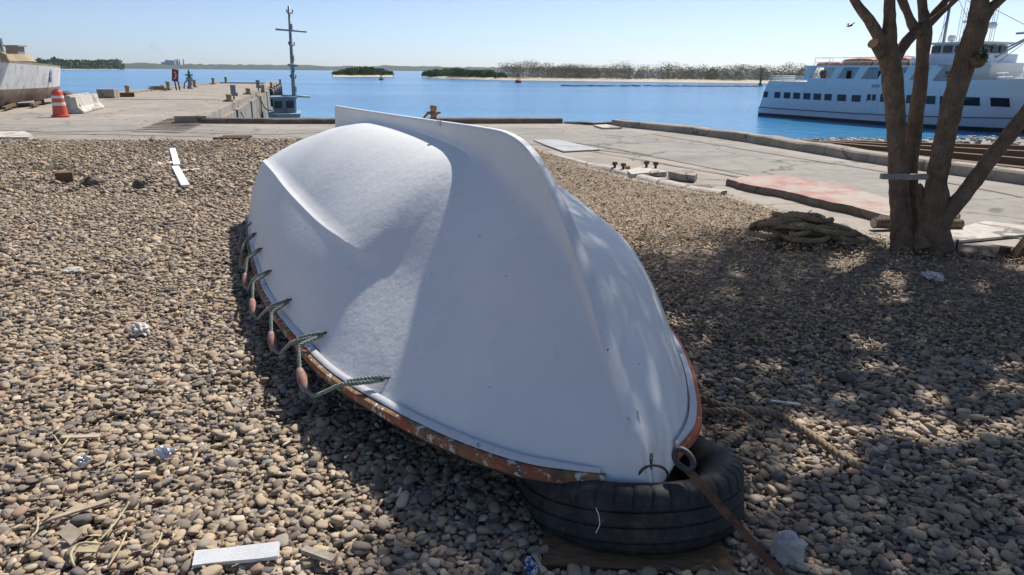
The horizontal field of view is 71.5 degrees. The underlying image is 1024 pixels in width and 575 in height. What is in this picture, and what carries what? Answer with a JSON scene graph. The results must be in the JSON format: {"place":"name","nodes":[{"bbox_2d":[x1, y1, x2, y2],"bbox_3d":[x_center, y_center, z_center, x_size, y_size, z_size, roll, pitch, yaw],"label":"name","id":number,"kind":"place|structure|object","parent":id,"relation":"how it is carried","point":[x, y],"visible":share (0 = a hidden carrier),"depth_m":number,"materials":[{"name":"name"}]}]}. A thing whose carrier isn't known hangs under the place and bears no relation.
{"place":"outdoors","nodes":[
{"label":"outdoors","id":0,"kind":"place"},
{"bbox_2d":[60,69,119,69],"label":"bank","id":1,"kind":"structure","parent":0,"point":[89,69],"depth_m":1018.07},
{"bbox_2d":[20,56,124,69],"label":"bank mangroves","id":2,"kind":"object","parent":1,"relation":"on","point":[90,64],"visible":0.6,"depth_m":1025.44,"materials":[{"name":"plant"}]},
{"bbox_2d":[161,59,183,64],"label":"power station","id":3,"kind":"object","parent":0,"point":[171,62],"visible":0.59,"depth_m":2675.06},
{"bbox_2d":[333,75,392,76],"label":"island","id":4,"kind":"structure","parent":0,"point":[362,76],"depth_m":320.21,"materials":[{"name":"sand"}]},
{"bbox_2d":[331,66,393,75],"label":"island mangroves","id":5,"kind":"object","parent":4,"relation":"on","point":[366,70],"visible":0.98,"depth_m":325.74,"materials":[{"name":"plant"}]},
{"bbox_2d":[124,63,627,72],"bbox_3d":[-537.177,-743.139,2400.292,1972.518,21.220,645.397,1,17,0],"label":"hills","id":6,"kind":"structure","parent":0,"point":[249,67],"depth_m":2424.41,"materials":[{"name":"plant"}]},
{"bbox_2d":[0,133,1023,574],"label":"gravel ground","id":7,"kind":"structure","parent":0,"point":[236,474],"depth_m":3.25,"materials":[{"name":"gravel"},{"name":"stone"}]},
{"bbox_2d":[25,516,38,542],"bbox_3d":[-1.567,0.789,2.338,0.030,0.018,0.144,-5,18,-18],"label":"dry root","id":8,"kind":"object","parent":7,"relation":"on","point":[34,533],"visible":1,"depth_m":2.31,"materials":[{"name":"plant"}]},
{"bbox_2d":[54,170,73,184],"bbox_3d":[-6.020,-1.472,9.568,0.200,0.170,0.220,-9,19,-27],"label":"wooden block","id":9,"kind":"object","parent":7,"relation":"on","point":[65,176],"depth_m":9.48,"materials":[{"name":"wood"}]},
{"bbox_2d":[58,522,84,545],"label":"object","id":10,"kind":"object","parent":7,"relation":"on","point":[70,534],"visible":1,"depth_m":2.31,"materials":[{"name":"beige"}]},
{"bbox_2d":[62,267,83,272],"bbox_3d":[-3.311,-0.133,5.350,0.144,0.045,0.098,-15,23,-41],"label":"white scrap","id":11,"kind":"object","parent":7,"relation":"on","point":[73,269],"visible":0.98,"depth_m":5.33,"materials":[{"name":"paper"}]},
{"bbox_2d":[41,498,108,523],"bbox_3d":[-1.494,0.766,2.435,0.200,0.029,0.027,-9,19,-29],"label":"wood splinter","id":12,"kind":"object","parent":7,"relation":"on","point":[83,508],"visible":1,"depth_m":2.44,"materials":[{"name":"wood"}]},
{"bbox_2d":[60,433,101,438],"bbox_3d":[-1.782,0.616,2.937,0.150,0.009,0.032,-2,17,-8],"label":"bark chip","id":13,"kind":"object","parent":7,"relation":"on","point":[87,436],"visible":1,"depth_m":2.93,"materials":[{"name":"brown wood"}]},
{"bbox_2d":[76,454,91,466],"bbox_3d":[-1.652,0.669,2.748,0.050,0.051,0.047,1,17,0],"label":"foil ball","id":14,"kind":"object","parent":7,"relation":"on","point":[83,460],"visible":1,"depth_m":2.74,"materials":[{"name":"metal"}]},
{"bbox_2d":[69,541,100,567],"bbox_3d":[-1.350,0.828,2.216,0.078,0.020,0.116,1,17,0],"label":"dry root","id":15,"kind":"object","parent":7,"relation":"on","point":[77,545],"visible":1,"depth_m":2.25,"materials":[{"name":"plant"}]},
{"bbox_2d":[76,544,99,552],"bbox_3d":[-1.338,0.826,2.244,0.060,0.011,0.031,-1,17,-5],"label":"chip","id":16,"kind":"object","parent":7,"relation":"on","point":[88,548],"visible":1,"depth_m":2.24,"materials":[{"name":"plant"}]},
{"bbox_2d":[80,175,103,187],"bbox_3d":[-5.508,-1.380,9.339,0.281,0.199,0.194,-13,22,-38],"label":"brown stone","id":17,"kind":"object","parent":7,"relation":"on","point":[91,180],"visible":0.74,"depth_m":9.27,"materials":[{"name":"stone"}]},
{"bbox_2d":[98,501,129,541],"bbox_3d":[-1.323,0.780,2.374,0.021,0.018,0.211,0,17,-3],"label":"dry root","id":18,"kind":"object","parent":7,"relation":"on","point":[111,527],"visible":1,"depth_m":2.36,"materials":[{"name":"plant"}]},
{"bbox_2d":[106,532,126,567],"bbox_3d":[-1.239,0.821,2.241,0.018,0.018,0.174,-3,17,-10],"label":"dry root","id":19,"kind":"object","parent":7,"relation":"on","point":[116,553],"visible":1,"depth_m":2.22,"materials":[{"name":"plant"}]},
{"bbox_2d":[127,322,150,336],"bbox_3d":[-2.160,0.241,4.123,0.138,0.084,0.109,1,17,0],"label":"white clump","id":20,"kind":"object","parent":7,"relation":"on","point":[138,328],"visible":1,"depth_m":4.10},
{"bbox_2d":[131,179,149,188],"bbox_3d":[-4.803,-1.319,9.168,0.242,0.172,0.190,1,17,0],"label":"grey stone","id":21,"kind":"object","parent":7,"relation":"on","point":[138,184],"visible":0.79,"depth_m":9.11,"materials":[{"name":"stone"}]},
{"bbox_2d":[146,529,163,554],"bbox_3d":[-1.135,0.811,2.278,0.026,0.018,0.131,-1,17,-4],"label":"dry root","id":22,"kind":"object","parent":7,"relation":"on","point":[155,546],"visible":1,"depth_m":2.25,"materials":[{"name":"plant"}]},
{"bbox_2d":[152,445,177,458],"bbox_3d":[-1.376,0.654,2.814,0.094,0.056,0.048,5,18,15],"label":"foil scrap","id":23,"kind":"object","parent":7,"relation":"on","point":[162,452],"visible":1,"depth_m":2.81,"materials":[{"name":"metal"}]},
{"bbox_2d":[165,148,200,186],"bbox_3d":[-5.250,-1.965,11.261,0.407,0.041,4.867,-9,19,-28],"label":"white plank","id":24,"kind":"object","parent":7,"relation":"on","point":[179,174],"visible":1,"depth_m":10.63,"materials":[{"name":"wood"}]},
{"bbox_2d":[192,541,279,568],"bbox_3d":[-0.862,0.836,2.225,0.256,0.048,0.056,-2,17,-8],"label":"foam strip","id":25,"kind":"object","parent":7,"relation":"on","point":[260,552],"visible":0.98,"depth_m":2.22,"materials":[{"name":"plastic"}]},
{"bbox_2d":[301,545,337,564],"bbox_3d":[-0.606,0.837,2.227,0.120,0.018,0.033,7,18,21],"label":"wood chip","id":26,"kind":"object","parent":7,"relation":"on","point":[323,556],"visible":1,"depth_m":2.22,"materials":[{"name":"wood"}]},
{"bbox_2d":[422,562,436,574],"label":"wood sliver","id":27,"kind":"object","parent":7,"relation":"on","point":[428,569],"visible":1,"depth_m":2.16,"materials":[{"name":"wood"}]},
{"bbox_2d":[237,105,701,484],"bbox_3d":[-0.668,-0.552,4.769,2.223,1.232,5.907,-6,18,-22],"label":"lifeboat","id":28,"kind":"object","parent":7,"relation":"on","point":[485,297],"visible":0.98,"depth_m":2.88,"materials":[{"name":"paint"}]},
{"bbox_2d":[523,556,538,574],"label":"blue wrapper","id":29,"kind":"object","parent":7,"relation":"on","point":[531,566],"visible":1,"depth_m":2.17,"materials":[{"name":"plastic"}]},
{"bbox_2d":[530,552,545,574],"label":"grey stick","id":30,"kind":"object","parent":7,"relation":"on","point":[541,569],"visible":0.98,"depth_m":2.18,"materials":[{"name":"wood"}]},
{"bbox_2d":[543,528,731,574],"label":"timber plank","id":31,"kind":"object","parent":7,"relation":"on","point":[561,554],"visible":0.33,"depth_m":2.25,"materials":[{"name":"wood"}]},
{"bbox_2d":[520,437,743,554],"bbox_3d":[0.436,0.730,2.612,0.814,0.400,0.855,1,17,0],"label":"tyre","id":32,"kind":"object","parent":31,"relation":"on","point":[671,517],"visible":0.59,"depth_m":2.27,"materials":[{"name":"rubber"}]},
{"bbox_2d":[671,446,785,574],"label":"iron bar","id":33,"kind":"object","parent":32,"relation":"on","point":[736,525],"visible":1,"depth_m":2.21,"materials":[{"name":"metal"}]},
{"bbox_2d":[702,407,756,446],"bbox_3d":[0.900,0.605,2.993,0.279,0.064,0.431,3,17,7],"label":"rope end","id":34,"kind":"object","parent":7,"relation":"on","point":[750,426],"visible":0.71,"depth_m":3.06,"materials":[{"name":"fabric"}]},
{"bbox_2d":[700,396,863,469],"bbox_3d":[1.135,0.583,3.107,0.173,0.065,0.847,-14,22,-40],"label":"mooring rope","id":35,"kind":"object","parent":7,"relation":"on","point":[828,447],"visible":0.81,"depth_m":3.07,"materials":[{"name":"fabric"}]},
{"bbox_2d":[770,400,800,404],"bbox_3d":[1.259,0.529,3.275,0.130,0.006,0.013,5,18,14],"label":"metal strip","id":36,"kind":"object","parent":7,"relation":"on","point":[786,402],"visible":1,"depth_m":3.27,"materials":[{"name":"metal"}]},
{"bbox_2d":[769,530,807,566],"bbox_3d":[0.880,0.831,2.258,0.101,0.118,0.090,1,17,0],"label":"pale rock","id":37,"kind":"object","parent":7,"relation":"on","point":[787,547],"visible":0.97,"depth_m":2.23,"materials":[{"name":"stone"}]},
{"bbox_2d":[745,210,877,245],"bbox_3d":[2.707,-0.558,6.537,1.083,0.289,0.670,-5,18,-18],"label":"rope coil","id":38,"kind":"object","parent":7,"relation":"on","point":[804,227],"visible":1,"depth_m":6.40,"materials":[{"name":"fabric"}]},
{"bbox_2d":[836,371,856,382],"bbox_3d":[1.675,0.449,3.564,0.063,0.052,0.094,-15,23,-42],"label":"dark stone","id":39,"kind":"object","parent":7,"relation":"on","point":[846,377],"visible":1,"depth_m":3.54,"materials":[{"name":"stone"}]},
{"bbox_2d":[918,270,945,281],"bbox_3d":[3.188,-0.089,5.385,0.122,0.075,0.229,-2,17,-8],"label":"grey white scrap","id":40,"kind":"object","parent":7,"relation":"on","point":[927,274],"visible":0.98,"depth_m":5.35,"materials":[{"name":"paper"}]},
{"bbox_2d":[849,0,1023,257],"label":"tree","id":41,"kind":"object","parent":7,"relation":"on","point":[922,217],"visible":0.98,"depth_m":5.95,"materials":[{"name":"brown plant"}]},
{"bbox_2d":[879,173,928,179],"bbox_3d":[3.287,-0.930,5.960,0.383,0.046,0.052,1,17,0],"label":"grey board","id":42,"kind":"object","parent":41,"relation":"attached to","point":[901,176],"visible":1,"depth_m":5.94,"materials":[{"name":"wood"}]},
{"bbox_2d":[954,244,1013,258],"bbox_3d":[4.175,-0.306,6.239,0.830,0.107,0.458,1,17,0],"label":"flat stone","id":43,"kind":"object","parent":7,"relation":"on","point":[987,250],"visible":0.51,"depth_m":6.15,"materials":[{"name":"stone"}]},
{"bbox_2d":[998,246,1010,259],"bbox_3d":[4.205,-0.296,6.070,0.070,0.100,0.070,-5,18,-16],"label":"rusty stub","id":44,"kind":"object","parent":7,"relation":"on","point":[1004,250],"visible":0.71,"depth_m":6.04,"materials":[{"name":"metal"}]},
{"bbox_2d":[1009,236,1023,262],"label":"leaning post","id":45,"kind":"object","parent":7,"relation":"on","point":[1017,251],"visible":0.75,"depth_m":5.98,"materials":[{"name":"wood"}]},
{"bbox_2d":[0,124,1023,238],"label":"road","id":46,"kind":"structure","parent":0,"point":[981,205],"depth_m":13.79,"materials":[{"name":"concrete"}]},
{"bbox_2d":[2,129,138,131],"bbox_3d":[-10.970,-3.861,17.537,3.209,0.001,0.777,-2,17,-9],"label":"paving joint","id":47,"kind":"object","parent":46,"relation":"on","point":[69,131],"visible":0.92,"depth_m":17.47,"materials":[{"name":"concrete"}]},
{"bbox_2d":[533,139,599,151],"bbox_3d":[1.041,-3.019,15.086,0.840,0.023,2.392,-5,18,-17],"label":"steel plate","id":48,"kind":"object","parent":46,"relation":"on","point":[561,145],"visible":1,"depth_m":14.78,"materials":[{"name":"metal"}]},
{"bbox_2d":[568,141,649,154],"bbox_3d":[1.850,-2.949,14.904,0.183,0.001,3.376,-9,19,-28],"label":"paving joint","id":49,"kind":"object","parent":46,"relation":"on","point":[612,148],"visible":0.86,"depth_m":14.60,"materials":[{"name":"concrete"}]},
{"bbox_2d":[593,151,739,176],"bbox_3d":[3.073,-1.824,11.245,0.336,0.001,8.383,-7,19,-24],"label":"paving joint","id":50,"kind":"object","parent":46,"relation":"on","point":[674,165],"visible":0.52,"depth_m":12.02,"materials":[{"name":"concrete"}]},
{"bbox_2d":[654,134,1021,196],"bbox_3d":[5.156,-2.560,13.720,0.235,0.001,9.901,-5,18,-17],"label":"asphalt crack","id":51,"kind":"object","parent":46,"relation":"on","point":[840,164],"visible":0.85,"depth_m":12.61,"materials":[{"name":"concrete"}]},
{"bbox_2d":[950,221,1023,242],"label":"paving slab","id":52,"kind":"object","parent":46,"relation":"on","point":[984,230],"depth_m":7.06,"materials":[{"name":"concrete"}]},
{"bbox_2d":[0,83,1023,246],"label":"ground","id":53,"kind":"structure","parent":0,"point":[142,112],"depth_m":16.79,"materials":[{"name":"concrete"}]},
{"bbox_2d":[1,103,15,109],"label":"timber","id":54,"kind":"object","parent":53,"relation":"on","point":[8,106],"visible":1,"depth_m":25.65,"materials":[{"name":"wood"}]},
{"bbox_2d":[0,131,32,139],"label":"concrete slab","id":55,"kind":"structure","parent":53,"relation":"on","point":[23,135],"depth_m":15.46,"materials":[{"name":"concrete"}]},
{"bbox_2d":[34,99,44,104],"bbox_3d":[-19.602,-7.700,29.489,0.340,0.260,0.340,-11,20,-33],"label":"support block","id":56,"kind":"object","parent":53,"relation":"on","point":[42,102],"depth_m":29.40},
{"bbox_2d":[0,38,59,103],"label":"laid up boat","id":57,"kind":"object","parent":56,"relation":"on","point":[25,79],"visible":0.94,"depth_m":27.02,"materials":[{"name":"weathered white paint"},{"name":"painted wood"},{"name":"beige paint"}]},
{"bbox_2d":[51,89,70,116],"bbox_3d":[-14.322,-5.836,22.453,0.543,0.843,0.543,1,17,0],"label":"traffic barrel","id":58,"kind":"object","parent":53,"relation":"on","point":[59,108],"visible":1,"depth_m":22.34,"materials":[{"name":"orange plastic"}]},
{"bbox_2d":[65,93,88,109],"bbox_3d":[-16.647,-7.166,27.310,0.500,0.517,3.660,-6,18,-19],"label":"concrete barrier","id":59,"kind":"object","parent":53,"relation":"on","point":[67,99],"visible":0.23,"depth_m":25.70,"materials":[{"name":"concrete"}]},
{"bbox_2d":[67,94,104,112],"bbox_3d":[-15.514,-6.724,25.871,0.512,0.529,3.921,-5,18,-19],"label":"concrete barrier","id":60,"kind":"object","parent":53,"relation":"on","point":[84,103],"visible":0.92,"depth_m":25.12,"materials":[{"name":"concrete"}]},
{"bbox_2d":[96,89,119,97],"bbox_3d":[-21.072,-10.129,37.113,0.813,0.450,1.000,-4,17,-13],"label":"concrete block","id":61,"kind":"object","parent":53,"relation":"on","point":[108,93],"depth_m":36.67,"materials":[{"name":"concrete"}]},
{"bbox_2d":[120,92,134,96],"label":"rusty beam","id":62,"kind":"structure","parent":53,"relation":"on","point":[129,94],"depth_m":38.29,"materials":[{"name":"metal"}]},
{"bbox_2d":[104,99,219,99],"bbox_3d":[-16.820,-9.407,35.576,6.547,0.001,0.529,-3,17,-12],"label":"paving joint","id":63,"kind":"object","parent":53,"relation":"on","point":[161,99],"visible":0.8,"depth_m":35.48,"materials":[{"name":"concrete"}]},
{"bbox_2d":[132,118,202,132],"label":"sleeper track","id":64,"kind":"structure","parent":53,"relation":"on","point":[169,123],"depth_m":19.11,"materials":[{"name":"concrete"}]},
{"bbox_2d":[172,69,179,89],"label":"red board","id":65,"kind":"object","parent":53,"relation":"on","point":[175,73],"visible":1,"depth_m":50.03,"materials":[{"name":"paint"}]},
{"bbox_2d":[183,69,193,88],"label":"hand crane","id":66,"kind":"object","parent":53,"relation":"on","point":[189,78],"visible":1,"depth_m":54.19,"materials":[{"name":"grey paint"}]},
{"bbox_2d":[120,82,282,122],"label":"pier","id":67,"kind":"structure","parent":53,"relation":"on","point":[249,106],"depth_m":34.03,"materials":[{"name":"concrete"}]},
{"bbox_2d":[148,85,166,90],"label":"rope heap","id":68,"kind":"object","parent":67,"relation":"on","point":[161,87],"visible":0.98,"depth_m":48.33,"materials":[{"name":"fabric"}]},
{"bbox_2d":[222,94,232,101],"bbox_3d":[-11.802,-7.729,29.378,0.505,0.506,0.399,1,17,0],"label":"bollard","id":69,"kind":"object","parent":67,"relation":"on","point":[228,97],"visible":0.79,"depth_m":29.32,"materials":[{"name":"metal"}]},
{"bbox_2d":[230,85,237,98],"bbox_3d":[-12.533,-8.737,32.105,0.292,0.796,0.159,-3,17,-11],"label":"service pedestal","id":70,"kind":"object","parent":67,"relation":"on","point":[233,90],"visible":0.8,"depth_m":32.00,"materials":[{"name":"grey paint"}]},
{"bbox_2d":[213,135,251,139],"bbox_3d":[-6.298,-3.383,16.039,0.640,0.050,0.660,1,17,0],"label":"drain grate","id":71,"kind":"object","parent":53,"relation":"on","point":[237,137],"visible":0.9,"depth_m":15.83,"materials":[{"name":"metal"}]},
{"bbox_2d":[198,117,562,123],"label":"kerb","id":72,"kind":"structure","parent":53,"relation":"on","point":[462,120],"depth_m":20.70,"materials":[{"name":"concrete"}]},
{"bbox_2d":[423,105,440,119],"bbox_3d":[-2.341,-5.090,20.752,0.516,0.450,0.352,1,17,0],"label":"bollard","id":73,"kind":"object","parent":72,"relation":"on","point":[433,113],"visible":0.91,"depth_m":20.71,"materials":[{"name":"metal"}]},
{"bbox_2d":[564,121,611,124],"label":"broken kerb","id":74,"kind":"structure","parent":53,"relation":"on","point":[583,122],"depth_m":21.25,"materials":[{"name":"concrete"}]},
{"bbox_2d":[593,124,621,128],"bbox_3d":[2.650,-4.575,20.211,0.571,0.041,1.251,-3,17,-12],"label":"loose slab","id":75,"kind":"object","parent":53,"relation":"on","point":[604,126],"depth_m":19.96,"materials":[{"name":"concrete"}]},
{"bbox_2d":[550,154,726,194],"bbox_3d":[1.688,-1.411,11.286,0.273,0.950,4.585,-8,19,-25],"label":"edging","id":76,"kind":"object","parent":53,"relation":"on","point":[611,168],"visible":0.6,"depth_m":10.47,"materials":[{"name":"concrete"}]},
{"bbox_2d":[627,167,666,177],"bbox_3d":[2.062,-1.755,10.908,0.595,0.055,0.808,9,19,26],"label":"bolt footing","id":77,"kind":"object","parent":53,"relation":"on","point":[633,172],"visible":0.9,"depth_m":10.86,"materials":[{"name":"concrete"}]},
{"bbox_2d":[668,170,696,181],"bbox_3d":[2.617,-1.643,10.489,0.391,0.095,0.510,-7,18,-22],"label":"concrete offcut","id":78,"kind":"object","parent":53,"relation":"on","point":[687,175],"visible":1,"depth_m":10.41,"materials":[{"name":"concrete"}]},
{"bbox_2d":[726,175,889,219],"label":"broken platform","id":79,"kind":"structure","parent":53,"relation":"on","point":[847,200],"depth_m":8.91,"materials":[{"name":"concrete"}]},
{"bbox_2d":[611,119,1023,184],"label":"waterfront kerb","id":80,"kind":"structure","parent":53,"relation":"on","point":[1000,173],"depth_m":14.13,"materials":[{"name":"concrete"}]},
{"bbox_2d":[950,219,964,228],"bbox_3d":[4.405,-0.640,7.202,0.304,0.102,0.103,-1,17,-5],"label":"log","id":81,"kind":"object","parent":53,"relation":"on","point":[958,223],"visible":0.27,"depth_m":7.17,"materials":[{"name":"wood"}]},
{"bbox_2d":[0,0,1023,73],"label":"sky","id":82,"kind":"structure","parent":0,"point":[442,33],"materials":[{"name":"blue"}]},
{"bbox_2d":[60,69,1023,139],"bbox_3d":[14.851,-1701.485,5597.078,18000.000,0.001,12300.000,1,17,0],"label":"water","id":83,"kind":"structure","parent":0,"point":[411,93],"depth_m":85.97,"materials":[{"name":"liquid"}]},
{"bbox_2d":[268,6,309,117],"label":"moored boat","id":84,"kind":"object","parent":83,"relation":"on","point":[284,106],"visible":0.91,"depth_m":43.65,"materials":[{"name":"grey paint"}]},
{"bbox_2d":[424,76,504,79],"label":"sand spit","id":85,"kind":"structure","parent":83,"relation":"in","point":[485,78],"depth_m":274.41,"materials":[{"name":"sand"}]},
{"bbox_2d":[421,68,506,77],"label":"spit mangroves","id":86,"kind":"object","parent":85,"relation":"on","point":[454,72],"visible":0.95,"depth_m":281.83,"materials":[{"name":"plant"}]},
{"bbox_2d":[560,85,761,86],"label":"mud bar","id":87,"kind":"object","parent":83,"relation":"in","point":[669,85],"visible":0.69,"depth_m":165.56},
{"bbox_2d":[758,0,1023,132],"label":"ferry","id":88,"kind":"object","parent":83,"relation":"on","point":[848,90],"visible":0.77,"depth_m":43.43,"materials":[{"name":"white paint"}]},
{"bbox_2d":[774,91,780,98],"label":"window","id":89,"kind":"structure","parent":88,"relation":"in","point":[777,94],"depth_m":52.61,"materials":[{"name":"black glass"}]},
{"bbox_2d":[783,91,790,98],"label":"window","id":90,"kind":"structure","parent":88,"relation":"in","point":[787,95],"depth_m":51.82,"materials":[{"name":"black glass"}]},
{"bbox_2d":[793,92,800,99],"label":"window","id":91,"kind":"structure","parent":88,"relation":"in","point":[796,95],"depth_m":51.01,"materials":[{"name":"black glass"}]},
{"bbox_2d":[803,92,810,99],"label":"window","id":92,"kind":"structure","parent":88,"relation":"in","point":[806,95],"depth_m":50.22,"materials":[{"name":"black glass"}]},
{"bbox_2d":[813,93,821,100],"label":"window","id":93,"kind":"structure","parent":88,"relation":"in","point":[816,96],"depth_m":49.42,"materials":[{"name":"glass"}]},
{"bbox_2d":[824,93,832,100],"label":"window","id":94,"kind":"structure","parent":88,"relation":"in","point":[827,96],"depth_m":48.62,"materials":[{"name":"glass"}]},
{"bbox_2d":[836,93,846,101],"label":"window","id":95,"kind":"structure","parent":88,"relation":"in","point":[840,97],"depth_m":47.66,"materials":[{"name":"glass"}]},
{"bbox_2d":[851,94,861,102],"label":"window","id":96,"kind":"structure","parent":88,"relation":"in","point":[856,98],"depth_m":46.66,"materials":[{"name":"glass"}]},
{"bbox_2d":[863,92,877,112],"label":"door","id":97,"kind":"structure","parent":88,"relation":"in","point":[870,99],"depth_m":45.75,"materials":[{"name":"white paint"}]},
{"bbox_2d":[931,46,940,52],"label":"wheelhouse window","id":98,"kind":"structure","parent":88,"relation":"in","point":[935,49],"depth_m":42.36,"materials":[{"name":"black glass"}]},
{"bbox_2d":[942,46,952,52],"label":"wheelhouse window","id":99,"kind":"structure","parent":88,"relation":"in","point":[946,49],"depth_m":41.76,"materials":[{"name":"black glass"}]},
{"bbox_2d":[990,45,998,52],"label":"wheelhouse window","id":100,"kind":"structure","parent":88,"relation":"in","point":[994,48],"depth_m":40.73,"materials":[{"name":"black glass"}]},
{"bbox_2d":[989,97,1011,107],"bbox_3d":[27.093,-10.269,39.433,1.126,0.580,0.317,17,23,42],"label":"window","id":101,"kind":"structure","parent":88,"relation":"in","point":[996,102],"depth_m":39.41,"materials":[{"name":"glass"}]},
{"bbox_2d":[502,76,803,82],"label":"sand bank","id":102,"kind":"structure","parent":0,"point":[644,80],"depth_m":245.20,"materials":[{"name":"sand"}]},
{"bbox_2d":[497,59,819,80],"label":"bank scrub","id":103,"kind":"object","parent":102,"relation":"on","point":[711,73],"visible":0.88,"depth_m":254.72,"materials":[{"name":"plant"}]},
{"bbox_2d":[870,217,889,227],"bbox_3d":[3.800,-0.663,7.243,0.264,0.113,0.111,-3,17,-11],"label":"log","id":104,"kind":"object","parent":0,"point":[879,222],"visible":0.77,"depth_m":7.20,"materials":[{"name":"wood"}]},
{"bbox_2d":[797,139,1023,165],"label":"slipway beam","id":105,"kind":"structure","parent":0,"point":[1010,160],"depth_m":17.17,"materials":[{"name":"wood"}]},
{"bbox_2d":[819,136,1023,144],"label":"shore","id":106,"kind":"structure","parent":0,"point":[984,141],"depth_m":33.47,"materials":[{"name":"grey"}]},
{"bbox_2d":[802,134,1023,144],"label":"shore stones","id":107,"kind":"object","parent":106,"relation":"on","point":[977,140],"visible":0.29,"depth_m":33.00,"materials":[{"name":"stone"}]},
{"bbox_2d":[821,140,1023,157],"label":"slipway beam","id":108,"kind":"structure","parent":106,"relation":"on","point":[1015,153],"depth_m":19.64,"materials":[{"name":"wood"}]},
{"bbox_2d":[840,140,1023,149],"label":"slipway beam","id":109,"kind":"structure","parent":106,"relation":"on","point":[1014,147],"depth_m":23.45,"materials":[{"name":"wood"}]},
{"bbox_2d":[871,150,1023,168],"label":"slipway beam","id":110,"kind":"structure","parent":106,"relation":"on","point":[1012,166],"depth_m":13.99,"materials":[{"name":"wood"}]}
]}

